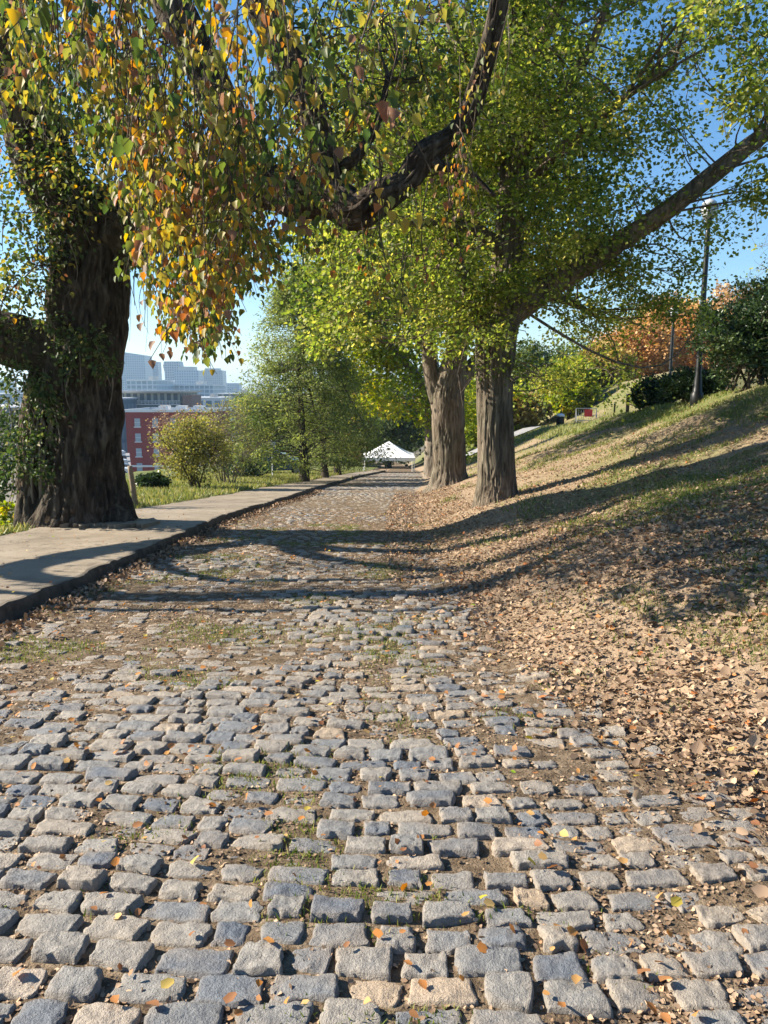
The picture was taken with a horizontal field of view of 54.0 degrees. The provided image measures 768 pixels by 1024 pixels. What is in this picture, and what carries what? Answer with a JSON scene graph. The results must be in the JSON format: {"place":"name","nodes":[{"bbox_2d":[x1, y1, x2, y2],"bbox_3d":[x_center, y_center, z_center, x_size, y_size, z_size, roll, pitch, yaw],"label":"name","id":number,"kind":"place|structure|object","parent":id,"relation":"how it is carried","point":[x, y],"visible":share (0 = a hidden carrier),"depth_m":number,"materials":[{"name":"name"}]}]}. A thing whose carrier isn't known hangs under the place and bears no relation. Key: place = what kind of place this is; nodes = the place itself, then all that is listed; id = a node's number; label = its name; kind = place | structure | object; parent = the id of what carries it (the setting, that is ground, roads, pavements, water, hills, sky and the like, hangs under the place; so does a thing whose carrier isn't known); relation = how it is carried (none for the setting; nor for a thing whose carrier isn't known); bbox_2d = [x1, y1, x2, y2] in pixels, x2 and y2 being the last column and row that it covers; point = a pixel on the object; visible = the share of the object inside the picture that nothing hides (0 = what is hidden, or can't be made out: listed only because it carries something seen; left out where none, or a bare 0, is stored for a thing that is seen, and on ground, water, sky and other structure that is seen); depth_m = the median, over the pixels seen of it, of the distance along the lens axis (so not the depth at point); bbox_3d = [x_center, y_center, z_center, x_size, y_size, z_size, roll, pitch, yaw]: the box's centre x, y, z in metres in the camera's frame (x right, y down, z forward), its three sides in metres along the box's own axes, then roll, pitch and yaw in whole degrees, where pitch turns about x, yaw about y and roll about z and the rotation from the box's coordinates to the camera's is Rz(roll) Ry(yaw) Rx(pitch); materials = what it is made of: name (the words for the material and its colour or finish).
{"place":"outdoors","nodes":[
{"label":"outdoors","id":0,"kind":"place"},
{"bbox_2d":[124,453,130,465],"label":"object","id":1,"kind":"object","parent":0,"point":[128,456],"visible":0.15,"depth_m":116.72,"materials":[{"name":"metal"}]},
{"bbox_2d":[0,470,383,605],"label":"sidewalk","id":2,"kind":"structure","parent":0,"point":[31,573],"depth_m":10.93,"materials":[{"name":"concrete"}]},
{"bbox_2d":[60,518,159,529],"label":"lifted slab","id":3,"kind":"structure","parent":2,"relation":"on","point":[141,523],"depth_m":12.52,"materials":[{"name":"concrete"}]},
{"bbox_2d":[0,470,385,650],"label":"kerb","id":4,"kind":"structure","parent":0,"point":[7,627],"depth_m":8.52,"materials":[{"name":"grey stone"}]},
{"bbox_2d":[0,472,767,1023],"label":"cobblestone road","id":5,"kind":"structure","parent":0,"point":[56,936],"depth_m":2.93,"materials":[{"name":"stone"}]},
{"bbox_2d":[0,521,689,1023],"bbox_3d":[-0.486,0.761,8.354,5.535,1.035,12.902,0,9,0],"label":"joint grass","id":6,"kind":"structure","parent":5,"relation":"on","point":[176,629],"depth_m":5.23,"materials":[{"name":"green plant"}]},
{"bbox_2d":[0,504,767,1023],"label":"leaf crumbs","id":7,"kind":"object","parent":5,"relation":"on","point":[750,1016],"visible":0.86,"depth_m":3.49,"materials":[{"name":"brown plant"}]},
{"bbox_2d":[0,369,767,1023],"bbox_3d":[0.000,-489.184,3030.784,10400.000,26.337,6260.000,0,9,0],"label":"ground","id":8,"kind":"structure","parent":0,"point":[552,775],"depth_m":4.96,"materials":[{"name":"soil"}]},
{"bbox_2d":[0,500,14,526],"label":"bush","id":9,"kind":"object","parent":8,"relation":"on","point":[4,509],"visible":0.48,"depth_m":15.08,"materials":[{"name":"yellow plant"}]},
{"bbox_2d":[0,381,14,392],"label":"office tower","id":10,"kind":"structure","parent":8,"relation":"on","point":[11,386],"depth_m":1383.39,"materials":[{"name":"blue glass"}]},
{"bbox_2d":[0,367,18,522],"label":"vine thicket","id":11,"kind":"object","parent":8,"relation":"on","point":[5,491],"visible":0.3,"depth_m":16.91,"materials":[{"name":"green plant"}]},
{"bbox_2d":[0,403,20,465],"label":"house row","id":12,"kind":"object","parent":8,"relation":"on","point":[7,411],"visible":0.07,"depth_m":188.58,"materials":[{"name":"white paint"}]},
{"bbox_2d":[0,390,22,404],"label":"city block","id":13,"kind":"structure","parent":8,"relation":"on","point":[12,398],"depth_m":494.67,"materials":[{"name":"white paint"}]},
{"bbox_2d":[121,394,136,452],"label":"narrow block","id":14,"kind":"structure","parent":8,"relation":"on","point":[129,402],"depth_m":203.30,"materials":[{"name":"glass"}]},
{"bbox_2d":[127,466,137,506],"bbox_3d":[-5.705,-0.488,17.147,0.213,1.136,0.131,0,9,0],"label":"wooden post","id":15,"kind":"object","parent":8,"relation":"on","point":[132,484],"visible":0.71,"depth_m":17.09,"materials":[{"name":"brown wood"}]},
{"bbox_2d":[122,352,152,390],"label":"office tower","id":16,"kind":"structure","parent":8,"relation":"on","point":[137,367],"depth_m":1376.61,"materials":[{"name":"glass"}]},
{"bbox_2d":[126,376,174,390],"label":"office","id":17,"kind":"structure","parent":8,"relation":"on","point":[153,383],"depth_m":690.93,"materials":[{"name":"blue paint"}]},
{"bbox_2d":[135,469,171,489],"bbox_3d":[-7.440,-0.951,24.159,1.278,0.838,1.083,0,9,0],"label":"dark shrub","id":18,"kind":"object","parent":8,"relation":"on","point":[156,479],"visible":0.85,"depth_m":23.90,"materials":[{"name":"green plant"}]},
{"bbox_2d":[152,362,161,379],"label":"office tower","id":19,"kind":"structure","parent":8,"relation":"on","point":[156,370],"depth_m":1467.29,"materials":[{"name":"blue glass"}]},
{"bbox_2d":[122,391,202,407],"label":"building","id":20,"kind":"structure","parent":8,"relation":"on","point":[146,399],"depth_m":213.23,"materials":[{"name":"metal"}]},
{"bbox_2d":[163,361,183,379],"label":"office tower","id":21,"kind":"structure","parent":8,"relation":"on","point":[169,367],"depth_m":1316.78,"materials":[{"name":"glass"}]},
{"bbox_2d":[0,469,354,533],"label":"verge grass","id":22,"kind":"structure","parent":8,"relation":"on","point":[279,477],"depth_m":24.23,"materials":[{"name":"green plant"}]},
{"bbox_2d":[125,406,231,471],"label":"brick building","id":23,"kind":"structure","parent":8,"relation":"on","point":[141,457],"depth_m":169.48,"materials":[{"name":"red brick"}]},
{"bbox_2d":[134,418,140,427],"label":"window","id":24,"kind":"structure","parent":23,"relation":"in","point":[137,424],"depth_m":168.87,"materials":[{"name":"grey glass"}]},
{"bbox_2d":[135,433,141,442],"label":"window","id":25,"kind":"structure","parent":23,"relation":"in","point":[137,435],"depth_m":169.44,"materials":[{"name":"grey glass"}]},
{"bbox_2d":[135,448,142,456],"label":"window","id":26,"kind":"structure","parent":23,"relation":"in","point":[138,450],"depth_m":169.98,"materials":[{"name":"grey glass"}]},
{"bbox_2d":[137,463,142,470],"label":"window","id":27,"kind":"structure","parent":23,"relation":"in","point":[138,468],"depth_m":170.61,"materials":[{"name":"grey glass"}]},
{"bbox_2d":[152,418,157,427],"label":"window","id":28,"kind":"structure","parent":23,"relation":"in","point":[153,421],"depth_m":168.87,"materials":[{"name":"grey glass"}]},
{"bbox_2d":[138,403,229,468],"bbox_3d":[-15.580,-5.823,59.746,6.553,6.224,6.135,3,10,19],"label":"bare tree","id":29,"kind":"object","parent":8,"relation":"on","point":[167,418],"visible":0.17,"depth_m":59.31,"materials":[{"name":"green plant"}]},
{"bbox_2d":[174,367,203,384],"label":"office tower","id":30,"kind":"structure","parent":8,"relation":"on","point":[187,375],"depth_m":1231.19,"materials":[{"name":"metal"}]},
{"bbox_2d":[145,409,242,487],"bbox_3d":[-6.322,-2.046,24.959,2.999,2.722,2.611,-3,10,-19],"label":"golden shrub","id":31,"kind":"object","parent":8,"relation":"on","point":[195,450],"visible":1,"depth_m":24.71,"materials":[{"name":"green plant"}]},
{"bbox_2d":[174,381,225,396],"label":"office","id":32,"kind":"structure","parent":8,"relation":"on","point":[205,388],"depth_m":750.31,"materials":[{"name":"blue paint"}]},
{"bbox_2d":[201,363,226,392],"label":"office tower","id":33,"kind":"structure","parent":8,"relation":"on","point":[219,378],"depth_m":1438.34,"materials":[{"name":"metal"}]},
{"bbox_2d":[201,394,232,440],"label":"building","id":34,"kind":"structure","parent":8,"relation":"on","point":[212,399],"depth_m":257.39,"materials":[{"name":"white paint"}]},
{"bbox_2d":[193,397,269,483],"bbox_3d":[-6.083,-2.673,28.853,2.727,3.429,2.880,6,11,35],"label":"bare shrub","id":35,"kind":"object","parent":8,"relation":"on","point":[226,431],"visible":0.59,"depth_m":28.77,"materials":[{"name":"green plant"}]},
{"bbox_2d":[227,383,241,392],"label":"office tower","id":36,"kind":"structure","parent":8,"relation":"on","point":[238,387],"depth_m":1578.93,"materials":[{"name":"blue glass"}]},
{"bbox_2d":[216,390,260,431],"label":"building","id":37,"kind":"structure","parent":8,"relation":"on","point":[226,394],"depth_m":326.21,"materials":[{"name":"white paint"}]},
{"bbox_2d":[220,455,271,477],"bbox_3d":[-7.056,-2.247,38.200,2.840,1.595,2.632,0,9,0],"label":"dark shrub","id":38,"kind":"object","parent":8,"relation":"on","point":[256,472],"visible":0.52,"depth_m":37.86,"materials":[{"name":"green plant"}]},
{"bbox_2d":[0,0,519,528],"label":"old tree","id":39,"kind":"object","parent":8,"relation":"on","point":[198,198],"visible":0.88,"depth_m":6.92,"materials":[{"name":"yellow plant"}]},
{"bbox_2d":[0,109,160,504],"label":"ivy vine","id":40,"kind":"object","parent":39,"relation":"attached to","point":[34,435],"visible":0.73,"depth_m":12.17,"materials":[{"name":"green plant"}]},
{"bbox_2d":[236,450,309,473],"bbox_3d":[-6.720,-3.017,46.119,4.524,1.465,1.840,-1,9,-6],"label":"shrub","id":41,"kind":"object","parent":8,"relation":"on","point":[290,468],"visible":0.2,"depth_m":45.34,"materials":[{"name":"plant"}]},
{"bbox_2d":[228,392,344,465],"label":"background tree","id":42,"kind":"object","parent":8,"relation":"on","point":[282,440],"depth_m":95.92,"materials":[{"name":"green plant"}]},
{"bbox_2d":[217,257,400,480],"bbox_3d":[-3.711,-6.692,34.368,9.006,11.099,8.356,-8,12,-39],"label":"tree","id":43,"kind":"object","parent":8,"relation":"on","point":[276,422],"visible":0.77,"depth_m":33.44,"materials":[{"name":"green plant"}]},
{"bbox_2d":[276,301,380,477],"bbox_3d":[-3.134,-6.620,41.571,5.826,9.934,6.233,2,9,11],"label":"tree","id":44,"kind":"object","parent":8,"relation":"on","point":[325,474],"visible":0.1,"depth_m":41.18,"materials":[{"name":"green plant"}]},
{"bbox_2d":[313,371,365,474],"bbox_3d":[-3.087,-5.921,48.538,4.248,7.436,3.969,-3,10,-18],"label":"cypress tree","id":45,"kind":"object","parent":8,"relation":"on","point":[334,451],"visible":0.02,"depth_m":48.70,"materials":[{"name":"green plant"}]},
{"bbox_2d":[327,392,396,465],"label":"background tree","id":46,"kind":"object","parent":8,"relation":"on","point":[367,435],"visible":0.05,"depth_m":86.82,"materials":[{"name":"green plant"}]},
{"bbox_2d":[289,221,477,477],"bbox_3d":[0.872,-10.415,44.946,13.234,18.290,11.491,0,9,0],"label":"maple tree","id":47,"kind":"object","parent":8,"relation":"on","point":[380,358],"visible":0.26,"depth_m":43.40,"materials":[{"name":"green plant"}]},
{"bbox_2d":[1,505,767,1023],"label":"fallen leaves","id":48,"kind":"object","parent":8,"relation":"on","point":[481,947],"visible":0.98,"depth_m":3.06,"materials":[{"name":"orange plant"}]},
{"bbox_2d":[345,366,424,467],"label":"background tree","id":49,"kind":"object","parent":8,"relation":"on","point":[403,433],"visible":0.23,"depth_m":84.32,"materials":[{"name":"green plant"}]},
{"bbox_2d":[362,441,415,472],"bbox_3d":[0.399,-4.602,64.099,4.390,2.840,4.390,0,9,0],"label":"white tent","id":50,"kind":"object","parent":8,"relation":"on","point":[405,455],"visible":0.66,"depth_m":62.46,"materials":[{"name":"fabric"}]},
{"bbox_2d":[371,398,424,462],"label":"distant woods","id":51,"kind":"object","parent":8,"relation":"on","point":[413,449],"depth_m":137.94,"materials":[{"name":"green plant"}]},
{"bbox_2d":[409,419,424,461],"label":"background tree","id":52,"kind":"object","parent":8,"relation":"on","point":[417,441],"visible":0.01,"depth_m":96.58,"materials":[{"name":"green plant"}]},
{"bbox_2d":[242,2,657,493],"bbox_3d":[1.347,-8.073,24.151,14.037,14.877,11.266,0,9,0],"label":"ginkgo tree","id":53,"kind":"object","parent":8,"relation":"on","point":[443,388],"visible":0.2,"depth_m":23.62,"materials":[{"name":"green plant"}]},
{"bbox_2d":[420,375,530,451],"bbox_3d":[7.660,-8.494,59.833,10.441,7.393,10.392,0,9,0],"label":"background tree","id":54,"kind":"object","parent":8,"relation":"on","point":[474,438],"visible":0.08,"depth_m":56.72,"materials":[{"name":"green plant"}]},
{"bbox_2d":[249,0,767,507],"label":"ginkgo tree","id":55,"kind":"object","parent":8,"relation":"on","point":[505,300],"visible":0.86,"depth_m":12.33,"materials":[{"name":"green plant"}]},
{"bbox_2d":[513,392,554,429],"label":"background tree","id":56,"kind":"object","parent":8,"relation":"on","point":[527,414],"visible":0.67,"depth_m":56.12,"materials":[{"name":"green plant"}]},
{"bbox_2d":[465,403,631,471],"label":"grass","id":57,"kind":"structure","parent":8,"relation":"on","point":[558,426],"depth_m":38.14,"materials":[{"name":"green plant"}]},
{"bbox_2d":[514,333,590,423],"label":"background tree","id":58,"kind":"object","parent":8,"relation":"on","point":[544,353],"visible":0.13,"depth_m":67.33,"materials":[{"name":"green plant"}]},
{"bbox_2d":[556,413,564,425],"bbox_3d":[13.479,-7.012,57.624,0.680,1.040,0.680,0,9,0],"label":"litter bin","id":59,"kind":"object","parent":8,"relation":"on","point":[560,417],"visible":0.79,"depth_m":57.37,"materials":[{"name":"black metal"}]},
{"bbox_2d":[548,330,596,359],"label":"background tree","id":60,"kind":"object","parent":8,"relation":"on","point":[567,345],"visible":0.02,"depth_m":105.34,"materials":[{"name":"plant"}]},
{"bbox_2d":[545,355,601,419],"bbox_3d":[15.752,-10.450,63.149,4.856,5.504,4.986,0,9,0],"label":"background tree","id":61,"kind":"object","parent":8,"relation":"on","point":[577,400],"visible":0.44,"depth_m":61.97,"materials":[{"name":"green plant"}]},
{"bbox_2d":[383,393,767,899],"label":"leaf litter","id":62,"kind":"object","parent":8,"relation":"on","point":[759,890],"visible":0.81,"depth_m":6.14,"materials":[{"name":"brown plant"}]},
{"bbox_2d":[574,408,596,422],"bbox_3d":[14.909,-7.120,55.580,1.550,1.081,0.549,0,9,0],"label":"barricade","id":63,"kind":"object","parent":8,"relation":"on","point":[588,412],"visible":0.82,"depth_m":55.52,"materials":[{"name":"metal"}]},
{"bbox_2d":[434,382,767,673],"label":"bank grass","id":64,"kind":"structure","parent":8,"relation":"on","point":[663,410],"depth_m":12.36,"materials":[{"name":"green plant"}]},
{"bbox_2d":[578,338,641,386],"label":"background tree","id":65,"kind":"object","parent":8,"relation":"on","point":[620,359],"visible":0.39,"depth_m":69.10,"materials":[{"name":"green plant"}]},
{"bbox_2d":[626,394,629,412],"bbox_3d":[12.170,-5.103,37.670,0.225,1.600,0.214,0,9,0],"label":"post","id":66,"kind":"object","parent":8,"relation":"on","point":[627,408],"visible":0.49,"depth_m":37.57,"materials":[{"name":"black metal"}]},
{"bbox_2d":[588,312,688,378],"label":"background tree","id":67,"kind":"object","parent":8,"relation":"on","point":[652,354],"visible":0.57,"depth_m":74.37,"materials":[{"name":"orange plant"}]},
{"bbox_2d":[524,444,767,666],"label":"short grass","id":68,"kind":"structure","parent":8,"relation":"on","point":[695,613],"depth_m":5.95,"materials":[{"name":"plant"}]},
{"bbox_2d":[612,294,690,381],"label":"background tree","id":69,"kind":"object","parent":8,"relation":"on","point":[648,318],"depth_m":93.38,"materials":[{"name":"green plant"}]},
{"bbox_2d":[626,372,679,409],"bbox_3d":[8.918,-3.863,24.666,2.108,1.411,1.954,0,9,0],"label":"evergreen shrub","id":70,"kind":"object","parent":8,"relation":"on","point":[649,392],"visible":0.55,"depth_m":24.34,"materials":[{"name":"green plant"}]},
{"bbox_2d":[669,308,677,374],"bbox_3d":[13.449,-6.806,35.365,0.466,5.623,0.466,0,9,0],"label":"street lamp","id":71,"kind":"object","parent":8,"relation":"on","point":[671,348],"visible":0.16,"depth_m":35.16,"materials":[{"name":"black metal"}]},
{"bbox_2d":[635,291,737,375],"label":"background tree","id":72,"kind":"object","parent":8,"relation":"on","point":[689,360],"visible":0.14,"depth_m":79.27,"materials":[{"name":"orange plant"}]},
{"bbox_2d":[651,363,737,404],"bbox_3d":[8.528,-3.461,20.749,2.216,1.267,1.978,4,10,22],"label":"evergreen shrub","id":73,"kind":"object","parent":8,"relation":"on","point":[678,384],"visible":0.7,"depth_m":20.32,"materials":[{"name":"green plant"}]},
{"bbox_2d":[690,198,718,405],"bbox_3d":[8.005,-5.162,18.914,0.433,5.239,0.433,0,9,0],"label":"street lamp","id":74,"kind":"object","parent":8,"relation":"on","point":[696,394],"visible":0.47,"depth_m":19.02,"materials":[{"name":"black metal"}]},
{"bbox_2d":[679,283,767,390],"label":"evergreen shrub","id":75,"kind":"object","parent":8,"relation":"on","point":[747,340],"visible":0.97,"depth_m":16.86,"materials":[{"name":"green plant"}]},
{"bbox_2d":[690,279,761,368],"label":"background tree","id":76,"kind":"object","parent":8,"relation":"on","point":[724,291],"visible":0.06,"depth_m":87.61,"materials":[{"name":"orange plant"}]},
{"bbox_2d":[716,233,767,318],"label":"thin tree","id":77,"kind":"object","parent":8,"relation":"on","point":[760,256],"visible":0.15,"depth_m":25.46,"materials":[{"name":"green plant"}]},
{"bbox_2d":[721,254,767,384],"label":"evergreen shrub","id":78,"kind":"object","parent":8,"relation":"on","point":[754,285],"visible":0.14,"depth_m":20.34,"materials":[{"name":"green plant"}]},
{"bbox_2d":[0,0,767,390],"label":"sky","id":79,"kind":"structure","parent":0,"point":[739,265],"materials":[{"name":"blue"}]},
{"bbox_2d":[466,426,545,454],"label":"asphalt path","id":80,"kind":"structure","parent":0,"point":[520,431],"depth_m":51.81,"materials":[{"name":"grey asphalt"}]}
]}

